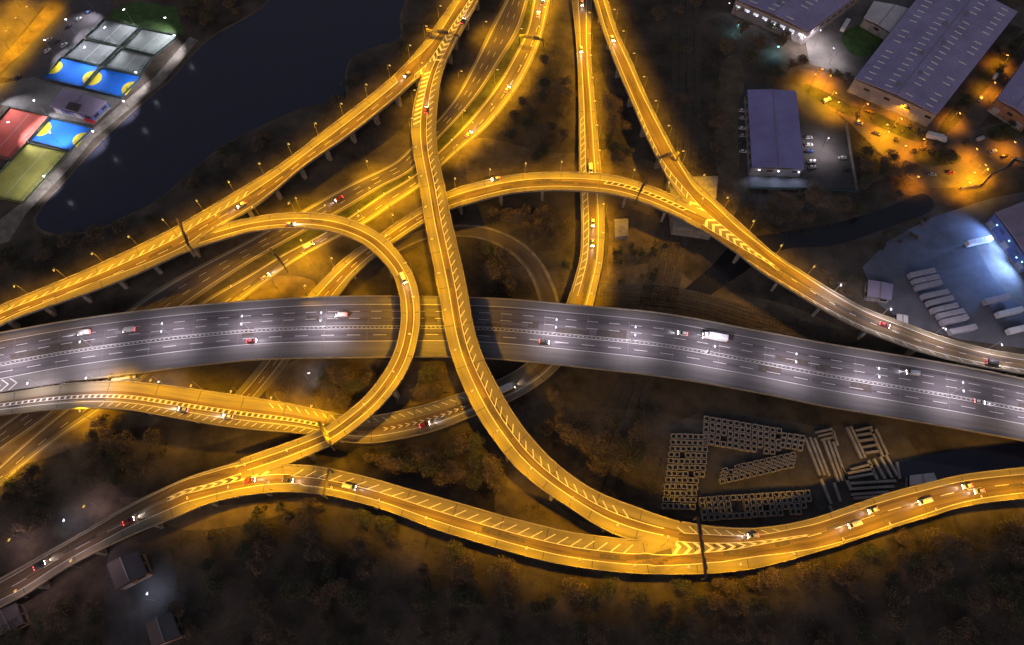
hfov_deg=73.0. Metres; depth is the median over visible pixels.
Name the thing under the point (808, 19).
warehouse
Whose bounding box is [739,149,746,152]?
car
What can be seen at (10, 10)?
road
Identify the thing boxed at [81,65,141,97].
sports pitch
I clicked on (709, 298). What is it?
railway track
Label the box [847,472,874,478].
concrete beam
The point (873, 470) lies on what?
concrete beam
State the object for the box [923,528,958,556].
tree
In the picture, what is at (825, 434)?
concrete beam
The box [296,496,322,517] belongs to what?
tree
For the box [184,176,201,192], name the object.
tree
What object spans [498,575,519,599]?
tree
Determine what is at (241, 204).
car
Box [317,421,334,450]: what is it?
sign gantry
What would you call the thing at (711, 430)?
crate
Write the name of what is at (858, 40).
lawn
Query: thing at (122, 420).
bare ground
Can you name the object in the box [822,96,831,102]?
van
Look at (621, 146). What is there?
tree
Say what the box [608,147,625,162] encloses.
tree
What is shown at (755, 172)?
loading door
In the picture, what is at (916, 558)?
tree
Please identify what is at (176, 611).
tree
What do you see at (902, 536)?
tree
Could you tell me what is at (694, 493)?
crate
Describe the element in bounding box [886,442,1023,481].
canal
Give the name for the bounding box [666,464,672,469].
crate
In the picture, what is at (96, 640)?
tree
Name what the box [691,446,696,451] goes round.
crate
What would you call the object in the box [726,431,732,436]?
crate
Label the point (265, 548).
tree
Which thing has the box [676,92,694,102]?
tree
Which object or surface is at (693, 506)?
crate
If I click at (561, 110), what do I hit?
tree
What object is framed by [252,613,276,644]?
tree
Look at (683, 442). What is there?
crate
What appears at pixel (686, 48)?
tree
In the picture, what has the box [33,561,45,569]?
car
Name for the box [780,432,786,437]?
crate
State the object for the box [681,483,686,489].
crate
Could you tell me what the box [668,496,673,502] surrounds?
crate
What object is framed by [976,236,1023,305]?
yard
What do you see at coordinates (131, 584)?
loading door
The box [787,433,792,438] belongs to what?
crate
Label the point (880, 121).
verge
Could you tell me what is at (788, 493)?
crate
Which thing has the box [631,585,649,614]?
tree
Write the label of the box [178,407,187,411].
car
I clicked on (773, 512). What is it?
crate
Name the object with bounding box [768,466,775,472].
crate
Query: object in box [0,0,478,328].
viaduct
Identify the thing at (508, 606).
tree
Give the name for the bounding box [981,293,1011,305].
trailer
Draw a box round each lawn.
[107,1,183,34]
[841,24,883,56]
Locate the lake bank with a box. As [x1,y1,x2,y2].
[33,0,406,236]
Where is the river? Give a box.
[678,193,933,304]
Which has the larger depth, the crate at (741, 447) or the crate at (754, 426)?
the crate at (754, 426)
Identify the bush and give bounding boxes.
[252,505,260,513]
[259,504,266,512]
[274,501,283,509]
[282,510,292,521]
[617,246,623,254]
[617,278,625,283]
[629,247,637,254]
[638,247,644,256]
[649,273,658,281]
[650,246,658,252]
[651,267,658,273]
[662,240,670,245]
[827,279,834,287]
[837,282,844,290]
[845,290,853,296]
[913,127,919,135]
[964,139,969,146]
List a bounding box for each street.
[799,68,1023,188]
[938,29,1023,128]
[1010,4,1023,28]
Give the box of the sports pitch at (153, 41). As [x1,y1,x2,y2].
[121,25,179,55]
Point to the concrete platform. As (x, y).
(678, 227)
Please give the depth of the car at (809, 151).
373.06 m
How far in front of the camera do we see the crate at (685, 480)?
297.54 m
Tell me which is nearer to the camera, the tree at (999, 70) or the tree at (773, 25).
the tree at (999, 70)
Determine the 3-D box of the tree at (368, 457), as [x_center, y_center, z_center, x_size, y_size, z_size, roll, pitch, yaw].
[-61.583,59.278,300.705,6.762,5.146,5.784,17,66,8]
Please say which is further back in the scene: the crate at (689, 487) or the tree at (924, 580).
the crate at (689, 487)
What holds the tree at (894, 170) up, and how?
on the ground at (194, 448)
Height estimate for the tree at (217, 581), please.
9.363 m
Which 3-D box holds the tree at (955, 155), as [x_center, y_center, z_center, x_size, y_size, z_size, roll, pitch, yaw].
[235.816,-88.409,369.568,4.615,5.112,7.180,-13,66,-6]
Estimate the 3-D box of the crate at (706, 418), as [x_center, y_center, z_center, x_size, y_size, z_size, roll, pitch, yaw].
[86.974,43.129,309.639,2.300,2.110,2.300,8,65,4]
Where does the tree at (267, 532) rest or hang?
on the ground at (194, 448)
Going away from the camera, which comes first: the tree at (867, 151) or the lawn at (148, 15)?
the tree at (867, 151)
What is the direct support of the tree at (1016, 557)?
on the ground at (194, 448)
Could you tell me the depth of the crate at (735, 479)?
297.90 m
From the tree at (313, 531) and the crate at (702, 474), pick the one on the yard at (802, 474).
the crate at (702, 474)
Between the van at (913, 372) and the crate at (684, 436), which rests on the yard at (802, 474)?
the crate at (684, 436)
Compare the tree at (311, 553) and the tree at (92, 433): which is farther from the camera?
the tree at (92, 433)
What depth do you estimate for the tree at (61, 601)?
272.27 m
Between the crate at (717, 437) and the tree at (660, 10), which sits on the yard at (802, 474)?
the crate at (717, 437)
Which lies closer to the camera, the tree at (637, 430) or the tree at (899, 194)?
the tree at (637, 430)
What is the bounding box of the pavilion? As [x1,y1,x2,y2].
[50,88,109,121]
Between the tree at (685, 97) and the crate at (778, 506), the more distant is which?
the tree at (685, 97)
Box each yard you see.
[0,77,121,124]
[103,544,180,644]
[657,411,919,524]
[738,84,855,189]
[806,0,914,75]
[863,192,1023,347]
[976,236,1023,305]
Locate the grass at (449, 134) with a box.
[266,0,532,260]
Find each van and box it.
[78,329,90,335]
[122,326,134,332]
[302,241,314,249]
[335,312,346,317]
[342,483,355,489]
[399,272,406,283]
[588,163,592,172]
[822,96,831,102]
[847,520,862,528]
[906,370,920,375]
[918,497,932,504]
[975,135,985,141]
[986,359,999,365]
[992,72,998,79]
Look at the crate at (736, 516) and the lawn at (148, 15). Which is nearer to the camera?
the crate at (736, 516)
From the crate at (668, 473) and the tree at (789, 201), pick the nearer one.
the crate at (668, 473)
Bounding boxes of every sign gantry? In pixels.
[174,214,194,252]
[268,246,288,272]
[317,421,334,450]
[322,469,333,499]
[426,28,459,44]
[519,34,543,49]
[635,176,647,204]
[655,151,678,166]
[693,517,707,579]
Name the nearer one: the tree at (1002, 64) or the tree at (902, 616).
the tree at (902, 616)
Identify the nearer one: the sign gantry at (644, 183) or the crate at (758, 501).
the crate at (758, 501)
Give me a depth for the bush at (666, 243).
347.94 m
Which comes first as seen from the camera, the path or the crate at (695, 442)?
the crate at (695, 442)
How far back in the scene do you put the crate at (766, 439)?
304.98 m
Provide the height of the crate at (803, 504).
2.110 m
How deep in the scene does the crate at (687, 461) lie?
301.05 m
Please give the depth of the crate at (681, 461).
301.00 m
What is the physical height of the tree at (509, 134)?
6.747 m
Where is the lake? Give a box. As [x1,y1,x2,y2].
[36,0,404,233]
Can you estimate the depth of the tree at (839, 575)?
277.79 m
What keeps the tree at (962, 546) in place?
on the ground at (194, 448)
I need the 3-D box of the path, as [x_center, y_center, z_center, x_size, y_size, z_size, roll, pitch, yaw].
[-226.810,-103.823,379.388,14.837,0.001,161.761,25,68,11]
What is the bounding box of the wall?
[845,123,857,189]
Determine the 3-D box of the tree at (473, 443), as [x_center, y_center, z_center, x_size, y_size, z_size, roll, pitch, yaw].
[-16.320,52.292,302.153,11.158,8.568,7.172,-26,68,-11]
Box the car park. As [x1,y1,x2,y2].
[1,0,113,78]
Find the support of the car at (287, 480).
on the viaduct at (728, 549)
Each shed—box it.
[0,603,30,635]
[860,1,908,39]
[864,280,892,303]
[894,314,907,322]
[905,472,936,486]
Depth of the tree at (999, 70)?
394.29 m
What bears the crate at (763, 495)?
on the yard at (802, 474)
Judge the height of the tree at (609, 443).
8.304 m
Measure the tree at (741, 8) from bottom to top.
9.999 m
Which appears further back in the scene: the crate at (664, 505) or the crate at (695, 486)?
the crate at (695, 486)
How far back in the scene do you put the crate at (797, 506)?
292.87 m
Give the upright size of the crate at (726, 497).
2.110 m
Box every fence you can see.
[749,186,859,191]
[959,155,1023,189]
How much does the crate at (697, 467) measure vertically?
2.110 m
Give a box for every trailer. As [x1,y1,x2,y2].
[906,268,936,279]
[910,274,939,285]
[913,279,942,291]
[919,289,949,300]
[924,295,954,307]
[928,302,958,314]
[935,308,965,320]
[938,314,968,326]
[946,324,977,335]
[964,235,993,247]
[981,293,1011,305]
[994,306,1023,318]
[1005,325,1023,335]
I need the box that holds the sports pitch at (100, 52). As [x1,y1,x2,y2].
[61,36,119,65]
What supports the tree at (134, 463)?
on the ground at (194, 448)
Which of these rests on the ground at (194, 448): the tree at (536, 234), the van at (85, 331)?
the tree at (536, 234)
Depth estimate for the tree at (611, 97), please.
382.61 m
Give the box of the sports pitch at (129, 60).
[101,45,153,74]
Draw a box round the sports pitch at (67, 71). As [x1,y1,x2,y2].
[40,54,99,87]
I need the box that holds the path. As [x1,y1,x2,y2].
[0,37,197,243]
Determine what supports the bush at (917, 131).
on the verge at (880, 121)
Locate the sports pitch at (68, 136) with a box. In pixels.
[26,115,92,150]
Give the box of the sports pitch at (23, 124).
[0,104,49,159]
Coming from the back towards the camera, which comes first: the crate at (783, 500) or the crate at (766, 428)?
the crate at (766, 428)
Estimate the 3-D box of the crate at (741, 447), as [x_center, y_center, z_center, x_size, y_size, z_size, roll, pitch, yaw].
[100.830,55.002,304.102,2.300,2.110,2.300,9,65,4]
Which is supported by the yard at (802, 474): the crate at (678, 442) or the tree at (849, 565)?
the crate at (678, 442)
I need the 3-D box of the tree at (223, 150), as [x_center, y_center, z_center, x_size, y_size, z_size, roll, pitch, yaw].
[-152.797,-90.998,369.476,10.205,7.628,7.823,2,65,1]
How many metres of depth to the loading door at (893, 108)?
383.91 m
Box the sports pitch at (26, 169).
[0,140,67,202]
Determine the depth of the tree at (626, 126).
376.32 m
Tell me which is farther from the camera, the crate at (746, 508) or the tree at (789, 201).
the tree at (789, 201)
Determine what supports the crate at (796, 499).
on the yard at (802, 474)
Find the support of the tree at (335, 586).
on the ground at (194, 448)
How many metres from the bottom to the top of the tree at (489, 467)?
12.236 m
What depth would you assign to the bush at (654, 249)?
345.85 m
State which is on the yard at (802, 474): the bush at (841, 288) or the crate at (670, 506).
the crate at (670, 506)
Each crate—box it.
[661,503,667,508]
[662,496,668,502]
[663,483,669,489]
[663,490,669,495]
[665,470,671,476]
[665,477,670,482]
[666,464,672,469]
[667,458,673,463]
[667,503,673,509]
[668,452,673,457]
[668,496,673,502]
[669,439,675,445]
[669,446,674,451]
[669,490,674,496]
[670,433,676,438]
[670,483,675,489]
[671,471,676,476]
[671,477,676,482]
[672,464,677,470]
[673,458,678,463]
[673,503,678,509]
[674,452,679,457]
[674,496,679,502]
[675,439,680,445]
[675,446,680,451]
[675,483,681,489]
[675,490,680,496]
[676,433,681,439]
[676,477,682,483]
[677,464,683,470]
[677,471,682,476]
[678,503,684,509]
[679,458,684,464]
[679,497,684,502]
[680,446,685,451]
[680,490,685,496]
[681,439,686,445]
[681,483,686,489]
[682,433,687,439]
[682,477,687,483]
[683,465,689,470]
[683,471,688,476]
[684,452,690,457]
[684,458,689,464]
[684,504,690,509]
[685,497,690,502]
[686,440,692,445]
[686,446,691,451]
[686,490,691,496]
[687,434,692,439]
[687,477,693,483]
[687,484,692,489]
[689,459,695,464]
[689,465,694,470]
[690,452,695,458]
[690,504,695,509]
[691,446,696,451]
[691,490,697,496]
[691,497,696,502]
[692,440,697,445]
[692,484,697,489]
[693,434,698,439]
[693,471,699,477]
[693,477,698,483]
[695,458,700,464]
[695,465,699,470]
[696,452,701,457]
[697,446,702,452]
[698,434,703,439]
[698,440,702,445]
[698,497,704,502]
[699,471,704,477]
[699,503,705,508]
[700,465,705,470]
[700,509,706,514]
[701,453,706,458]
[701,459,706,464]
[701,515,707,520]
[702,427,708,432]
[702,446,707,452]
[703,415,709,421]
[703,421,708,426]
[705,496,711,502]
[705,502,712,508]
[706,508,712,514]
[708,439,713,445]
[708,514,714,520]
[709,417,715,422]
[709,422,714,427]
[709,427,714,433]
[711,496,717,501]
[712,502,718,507]
[713,508,719,513]
[714,428,720,434]
[714,434,720,440]
[714,440,719,446]
[714,514,720,520]
[715,418,721,423]
[715,423,720,428]
[717,495,723,501]
[718,477,725,484]
[718,501,724,507]
[719,507,725,513]
[720,441,725,447]
[720,513,726,519]
[721,418,727,424]
[721,424,727,429]
[721,430,726,436]
[723,495,729,501]
[724,501,731,507]
[725,476,731,482]
[725,507,731,513]
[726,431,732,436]
[726,436,732,441]
[726,442,732,448]
[726,513,733,519]
[727,419,733,425]
[727,425,732,430]
[727,469,733,475]
[729,495,736,500]
[731,475,738,481]
[732,437,738,442]
[732,443,738,449]
[733,420,739,426]
[733,426,739,432]
[733,432,738,437]
[733,464,739,470]
[733,513,739,518]
[736,494,742,500]
[738,438,744,444]
[738,444,744,450]
[738,473,744,479]
[739,422,745,427]
[739,427,744,432]
[739,432,744,438]
[739,512,745,518]
[742,494,748,499]
[742,500,749,505]
[743,472,750,478]
[743,506,750,511]
[744,439,750,445]
[744,445,750,451]
[745,428,750,433]
[745,434,750,439]
[745,512,751,518]
[748,493,754,499]
[749,499,755,505]
[750,446,756,452]
[750,505,756,511]
[751,423,757,429]
[751,429,757,434]
[751,434,756,440]
[751,440,756,445]
[751,511,757,517]
[754,493,761,498]
[756,442,762,448]
[756,499,761,505]
[756,505,763,511]
[757,425,763,430]
[757,430,762,435]
[757,436,762,441]
[758,511,764,516]
[761,492,767,498]
[762,448,768,454]
[762,499,768,504]
[763,426,769,431]
[763,431,768,436]
[763,437,769,442]
[763,442,768,448]
[764,510,770,516]
[765,457,771,463]
[767,492,773,498]
[768,449,774,455]
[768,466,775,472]
[768,498,774,504]
[768,504,775,509]
[769,427,775,432]
[769,432,774,437]
[769,438,775,443]
[769,444,774,449]
[770,510,776,516]
[771,456,778,462]
[773,492,779,497]
[774,498,780,503]
[775,428,781,434]
[775,439,781,444]
[775,444,780,451]
[775,504,782,509]
[776,510,783,515]
[778,442,784,448]
[779,491,785,497]
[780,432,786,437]
[780,497,787,503]
[782,463,787,469]
[782,503,788,509]
[783,453,790,459]
[784,443,790,449]
[785,491,791,496]
[786,438,791,443]
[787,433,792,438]
[787,462,794,468]
[787,497,792,502]
[788,503,794,508]
[788,509,795,514]
[790,444,796,450]
[791,491,797,496]
[792,439,797,444]
[792,496,799,502]
[793,434,798,439]
[794,503,800,508]
[795,508,801,514]
[796,445,802,451]
[797,490,803,495]
[798,440,803,445]
[799,435,804,440]
[799,496,805,502]
[800,502,806,508]
[804,490,810,495]
[805,495,811,501]
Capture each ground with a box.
[0,0,72,71]
[0,0,1023,644]
[0,409,165,462]
[120,497,306,529]
[249,275,315,299]
[266,358,389,413]
[395,357,464,405]
[454,138,578,179]
[494,466,625,538]
[596,263,859,342]
[600,149,739,272]
[715,54,743,187]
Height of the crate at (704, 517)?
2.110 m
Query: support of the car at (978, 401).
on the motorway viaduct at (828, 375)
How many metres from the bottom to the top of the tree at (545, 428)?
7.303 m
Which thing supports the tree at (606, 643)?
on the ground at (194, 448)
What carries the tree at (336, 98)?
on the ground at (194, 448)
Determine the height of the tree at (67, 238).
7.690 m
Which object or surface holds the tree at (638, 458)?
on the ground at (194, 448)
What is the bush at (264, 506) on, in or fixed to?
on the bare ground at (207, 517)
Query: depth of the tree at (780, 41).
400.52 m
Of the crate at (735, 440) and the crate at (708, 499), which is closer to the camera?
the crate at (708, 499)
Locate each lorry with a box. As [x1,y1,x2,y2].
[111,374,138,380]
[499,382,514,392]
[702,331,728,341]
[840,18,850,31]
[925,131,947,142]
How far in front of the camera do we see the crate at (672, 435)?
305.75 m
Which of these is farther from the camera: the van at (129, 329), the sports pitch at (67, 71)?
the sports pitch at (67, 71)
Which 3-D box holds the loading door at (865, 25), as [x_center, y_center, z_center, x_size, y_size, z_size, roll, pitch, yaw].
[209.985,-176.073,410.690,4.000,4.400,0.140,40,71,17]
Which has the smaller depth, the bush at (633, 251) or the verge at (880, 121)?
the bush at (633, 251)
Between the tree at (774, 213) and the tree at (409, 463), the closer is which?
the tree at (409, 463)
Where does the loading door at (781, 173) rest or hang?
in the warehouse at (773, 137)
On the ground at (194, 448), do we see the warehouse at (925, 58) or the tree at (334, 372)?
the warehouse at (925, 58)
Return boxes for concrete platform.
[666,176,718,239]
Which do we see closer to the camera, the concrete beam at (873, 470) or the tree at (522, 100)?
the concrete beam at (873, 470)
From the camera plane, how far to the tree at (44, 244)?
344.86 m
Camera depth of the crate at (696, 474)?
299.11 m
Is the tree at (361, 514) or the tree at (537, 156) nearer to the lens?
the tree at (361, 514)
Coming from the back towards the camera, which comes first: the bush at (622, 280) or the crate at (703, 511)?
the bush at (622, 280)
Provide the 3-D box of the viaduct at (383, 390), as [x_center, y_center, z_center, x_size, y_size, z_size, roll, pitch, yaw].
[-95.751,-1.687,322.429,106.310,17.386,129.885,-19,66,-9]
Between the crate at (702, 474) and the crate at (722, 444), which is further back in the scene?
the crate at (722, 444)
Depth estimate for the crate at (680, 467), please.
299.92 m
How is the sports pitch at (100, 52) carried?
on the ground at (194, 448)
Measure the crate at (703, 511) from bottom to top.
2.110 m
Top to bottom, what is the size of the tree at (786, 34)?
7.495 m
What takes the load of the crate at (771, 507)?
on the yard at (802, 474)
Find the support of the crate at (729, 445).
on the yard at (802, 474)
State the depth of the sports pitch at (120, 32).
411.33 m
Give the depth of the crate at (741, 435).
305.75 m
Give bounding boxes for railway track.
[574,0,677,481]
[583,0,685,486]
[592,0,692,491]
[596,1,700,499]
[599,282,830,332]
[599,290,830,340]
[599,297,829,342]
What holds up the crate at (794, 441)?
on the yard at (802, 474)
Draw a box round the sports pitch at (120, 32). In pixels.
[83,16,139,45]
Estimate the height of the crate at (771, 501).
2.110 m
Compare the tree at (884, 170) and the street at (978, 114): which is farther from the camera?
the street at (978, 114)
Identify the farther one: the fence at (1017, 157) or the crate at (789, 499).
the fence at (1017, 157)
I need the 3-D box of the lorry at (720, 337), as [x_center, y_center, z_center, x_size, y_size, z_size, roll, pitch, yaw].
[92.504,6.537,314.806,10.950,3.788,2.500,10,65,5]
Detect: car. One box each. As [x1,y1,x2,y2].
[13,74,21,79]
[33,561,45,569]
[123,517,134,525]
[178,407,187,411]
[222,414,232,418]
[237,201,245,207]
[244,478,254,482]
[246,339,256,342]
[261,273,269,279]
[282,478,292,482]
[286,222,294,225]
[335,195,342,201]
[419,422,429,427]
[539,339,548,343]
[678,331,687,335]
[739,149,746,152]
[747,533,758,538]
[805,149,813,152]
[808,165,816,168]
[867,507,878,513]
[879,321,889,327]
[928,172,936,176]
[946,170,954,174]
[961,483,972,488]
[973,488,984,493]
[974,399,984,404]
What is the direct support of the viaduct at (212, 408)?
on the ground at (194, 448)
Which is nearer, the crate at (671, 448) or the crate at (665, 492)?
the crate at (665, 492)
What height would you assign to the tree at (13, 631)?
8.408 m
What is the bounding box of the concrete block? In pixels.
[614,218,627,239]
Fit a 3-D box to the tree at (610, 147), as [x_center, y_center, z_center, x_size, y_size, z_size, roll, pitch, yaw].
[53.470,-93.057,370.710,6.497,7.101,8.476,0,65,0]
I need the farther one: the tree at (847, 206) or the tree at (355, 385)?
the tree at (847, 206)
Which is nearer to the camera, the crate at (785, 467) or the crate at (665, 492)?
the crate at (665, 492)
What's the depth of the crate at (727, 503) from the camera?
293.24 m
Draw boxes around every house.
[107,551,153,589]
[145,612,185,644]
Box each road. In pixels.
[0,0,46,55]
[0,0,527,450]
[0,0,549,485]
[393,225,558,302]
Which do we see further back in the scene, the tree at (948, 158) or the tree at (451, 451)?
the tree at (948, 158)
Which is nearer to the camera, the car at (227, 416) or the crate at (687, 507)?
the crate at (687, 507)
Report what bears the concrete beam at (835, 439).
on the yard at (802, 474)
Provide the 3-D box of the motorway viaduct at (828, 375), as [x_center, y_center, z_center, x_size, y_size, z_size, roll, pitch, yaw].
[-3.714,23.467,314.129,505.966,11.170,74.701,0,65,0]
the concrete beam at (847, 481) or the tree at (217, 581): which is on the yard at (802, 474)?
the concrete beam at (847, 481)
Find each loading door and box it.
[122,583,135,588]
[751,170,760,175]
[776,171,785,176]
[849,87,858,94]
[861,21,869,29]
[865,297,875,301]
[868,95,877,103]
[880,32,887,39]
[888,104,897,112]
[908,113,918,121]
[986,220,994,230]
[989,107,999,115]
[999,240,1009,250]
[1012,121,1022,129]
[1013,261,1023,270]
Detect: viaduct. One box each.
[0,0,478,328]
[0,0,604,443]
[0,295,1023,440]
[0,462,1023,607]
[181,212,420,478]
[235,172,710,397]
[411,46,679,546]
[593,0,1023,375]
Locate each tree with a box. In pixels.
[0,475,19,493]
[0,491,12,504]
[0,614,21,644]
[11,514,33,533]
[15,465,33,491]
[21,477,45,497]
[24,463,42,477]
[27,608,48,635]
[33,247,53,260]
[37,235,50,249]
[40,608,69,634]
[41,629,58,644]
[48,592,75,618]
[56,230,77,248]
[77,236,95,253]
[80,607,105,626]
[81,597,97,615]
[83,632,104,644]
[84,223,106,241]
[85,428,100,441]
[88,412,112,435]
[97,430,118,449]
[104,442,123,464]
[107,217,126,233]
[108,473,124,487]
[109,461,124,479]
[112,429,135,454]
[118,450,146,478]
[140,444,161,467]
[141,213,153,224]
[143,426,161,446]
[165,599,184,617]
[180,619,196,639]
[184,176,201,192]
[196,557,215,571]
[199,7,217,21]
[199,19,208,25]
[201,568,226,599]
[203,0,216,7]
[215,145,232,157]
[222,0,235,7]
[231,7,240,13]
[232,538,252,560]
[240,513,264,537]
[245,554,267,574]
[249,593,270,615]
[250,136,265,151]
[252,538,274,560]
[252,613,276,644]
[260,523,272,537]
[273,377,293,400]
[278,575,311,602]
[289,510,314,530]
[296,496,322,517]
[301,519,325,540]
[303,538,325,561]
[309,385,322,398]
[311,586,332,609]
[315,367,328,384]
[317,607,333,628]
[320,558,337,582]
[320,577,349,598]
[325,359,344,384]
[326,396,338,408]
[329,94,343,105]
[331,383,349,398]
[337,365,354,384]
[337,394,350,409]
[337,587,367,611]
[340,77,357,87]
[340,378,364,394]
[346,535,370,558]
[352,505,372,525]
[356,555,380,580]
[360,369,376,386]
[363,452,376,464]
[374,453,403,477]
[375,512,395,538]
[386,444,400,459]
[387,531,399,544]
[394,38,407,53]
[398,456,419,473]
[409,383,433,400]
[412,446,432,461]
[415,361,435,388]
[415,562,430,579]
[417,584,437,615]
[417,624,433,644]
[419,459,443,477]
[427,384,439,397]
[429,448,441,462]
[432,379,445,392]
[432,468,452,491]
[435,367,447,380]
[440,615,462,642]
[442,441,459,458]
[445,460,465,483]
[445,586,477,608]
[446,536,466,562]
[450,550,476,583]
[452,433,469,453]
[464,431,485,450]
[465,639,480,644]
[466,470,487,490]
[466,573,482,596]
[469,449,488,469]
[481,244,498,257]
[481,451,505,486]
[482,256,506,279]
[487,472,509,492]
[487,555,520,584]
[488,206,499,215]
[494,244,512,265]
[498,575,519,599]
[500,208,515,221]
[501,128,517,140]
[502,599,517,618]
[503,277,516,290]
[508,204,530,225]
[509,110,520,120]
[517,96,527,105]
[520,113,536,132]
[525,214,535,225]
[525,600,548,616]
[528,108,539,116]
[529,223,547,244]
[530,150,546,163]
[532,205,551,217]
[534,418,553,436]
[535,75,552,91]
[535,143,550,156]
[536,91,550,103]
[539,53,551,64]
[539,212,559,228]
[542,593,557,613]
[545,387,557,400]
[548,121,559,130]
[549,81,571,96]
[549,437,560,450]
[550,213,566,227]
[551,227,563,237]
[552,412,564,425]
[554,423,581,445]
[555,76,572,88]
[555,128,569,140]
[558,106,567,113]
[560,256,572,272]
[561,577,588,602]
[564,88,577,98]
[572,619,590,641]
[578,431,592,452]
[581,585,595,606]
[584,461,606,477]
[585,635,608,644]
[589,618,610,644]
[590,452,605,467]
[591,432,617,456]
[595,574,620,602]
[600,99,623,114]
[600,131,615,142]
[602,91,622,103]
[606,113,622,125]
[606,142,617,152]
[607,124,622,134]
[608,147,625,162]
[612,141,628,153]
[619,435,637,452]
[620,460,632,471]
[621,146,634,156]
[622,121,632,129]
[626,444,648,467]
[628,420,651,445]
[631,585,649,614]
[648,613,669,643]
[649,5,667,20]
[657,599,675,615]
[665,622,687,644]
[669,575,693,596]
[673,4,683,14]
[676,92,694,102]
[682,608,700,637]
[683,44,692,53]
[690,0,702,6]
[690,592,710,610]
[705,590,723,611]
[708,113,728,128]
[711,573,726,590]
[719,36,735,53]
[720,593,744,616]
[724,576,739,599]
[734,4,744,11]
[735,19,750,33]
[743,573,762,590]
[744,46,760,62]
[744,595,772,615]
[748,32,767,50]
[756,564,784,593]
[763,193,781,211]
[765,20,780,29]
[765,205,785,224]
[768,65,786,77]
[768,188,788,203]
[773,35,787,47]
[778,191,803,213]
[779,205,798,222]
[781,30,793,40]
[785,58,799,69]
[795,559,826,591]
[797,54,808,64]
[797,190,807,199]
[800,208,815,222]
[804,185,831,207]
[807,178,830,198]
[813,639,826,644]
[817,628,833,643]
[828,563,850,585]
[831,195,855,212]
[836,554,863,576]
[847,574,867,603]
[855,174,873,189]
[855,542,875,563]
[855,621,877,644]
[859,145,875,158]
[860,158,874,171]
[871,545,889,561]
[879,162,889,176]
[880,156,890,169]
[882,149,900,162]
[883,567,903,584]
[885,162,899,176]
[885,585,910,609]
[886,606,910,632]
[893,189,903,198]
[894,160,921,179]
[894,526,913,545]
[909,549,933,569]
[913,569,935,592]
[921,551,953,583]
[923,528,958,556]
[938,626,960,644]
[941,149,951,155]
[942,154,955,163]
[948,535,971,554]
[949,151,959,161]
[954,616,979,639]
[958,105,971,114]
[961,94,972,101]
[965,586,990,616]
[985,569,1014,597]
[993,131,1004,138]
[993,530,1023,554]
[995,68,1004,74]
[996,590,1016,611]
[997,514,1023,542]
[998,61,1007,69]
[999,44,1009,55]
[1004,126,1019,135]
[1005,546,1023,565]
[1008,583,1023,608]
[1009,49,1019,57]
[1010,120,1016,126]
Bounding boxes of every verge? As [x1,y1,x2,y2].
[803,84,856,116]
[853,106,923,141]
[913,147,960,165]
[938,33,1023,133]
[986,123,1023,141]
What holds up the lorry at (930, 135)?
on the street at (965, 166)
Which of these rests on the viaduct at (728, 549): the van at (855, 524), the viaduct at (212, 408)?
the van at (855, 524)
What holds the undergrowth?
on the ground at (194, 448)
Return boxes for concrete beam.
[805,438,820,475]
[808,437,825,475]
[813,438,830,476]
[814,428,832,433]
[817,432,833,437]
[819,479,831,503]
[820,436,833,440]
[822,441,839,481]
[827,440,843,480]
[831,430,838,445]
[831,442,847,480]
[832,482,841,501]
[840,467,851,487]
[845,427,862,458]
[847,467,874,474]
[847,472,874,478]
[849,426,866,457]
[849,463,872,470]
[849,479,896,484]
[849,485,894,489]
[850,490,888,495]
[852,495,877,499]
[854,426,872,431]
[857,431,874,436]
[859,438,872,441]
[862,443,876,447]
[865,450,878,453]
[866,460,878,479]
[869,429,883,456]
[872,458,885,478]
[874,429,888,454]
[878,456,892,478]
[884,454,898,476]
[895,462,900,478]
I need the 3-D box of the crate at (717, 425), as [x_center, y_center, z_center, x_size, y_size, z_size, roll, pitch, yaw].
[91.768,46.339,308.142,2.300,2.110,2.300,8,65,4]
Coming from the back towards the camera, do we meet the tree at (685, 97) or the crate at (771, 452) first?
the tree at (685, 97)
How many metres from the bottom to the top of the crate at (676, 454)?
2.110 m
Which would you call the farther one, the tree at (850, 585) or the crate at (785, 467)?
the crate at (785, 467)
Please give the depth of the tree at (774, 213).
349.50 m
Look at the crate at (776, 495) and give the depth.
294.84 m
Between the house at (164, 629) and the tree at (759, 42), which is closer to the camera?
the house at (164, 629)
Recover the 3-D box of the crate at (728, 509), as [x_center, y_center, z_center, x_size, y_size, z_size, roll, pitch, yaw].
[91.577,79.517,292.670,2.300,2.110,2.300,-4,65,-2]
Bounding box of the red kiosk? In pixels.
[84,118,95,123]
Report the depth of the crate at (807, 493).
295.18 m
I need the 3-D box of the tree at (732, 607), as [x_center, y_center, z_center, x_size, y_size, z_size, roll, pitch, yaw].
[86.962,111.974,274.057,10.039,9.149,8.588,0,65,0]
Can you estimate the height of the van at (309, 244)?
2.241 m
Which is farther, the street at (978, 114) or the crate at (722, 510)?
the street at (978, 114)
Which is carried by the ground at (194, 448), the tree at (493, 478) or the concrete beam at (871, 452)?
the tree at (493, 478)
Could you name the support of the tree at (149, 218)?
on the ground at (194, 448)
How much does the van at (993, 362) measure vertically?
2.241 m
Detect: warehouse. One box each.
[731,0,861,44]
[744,89,803,176]
[847,0,1017,126]
[985,201,1023,273]
[987,59,1023,131]
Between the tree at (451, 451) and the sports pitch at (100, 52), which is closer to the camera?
the tree at (451, 451)
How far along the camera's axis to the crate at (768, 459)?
301.22 m
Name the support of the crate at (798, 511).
on the yard at (802, 474)

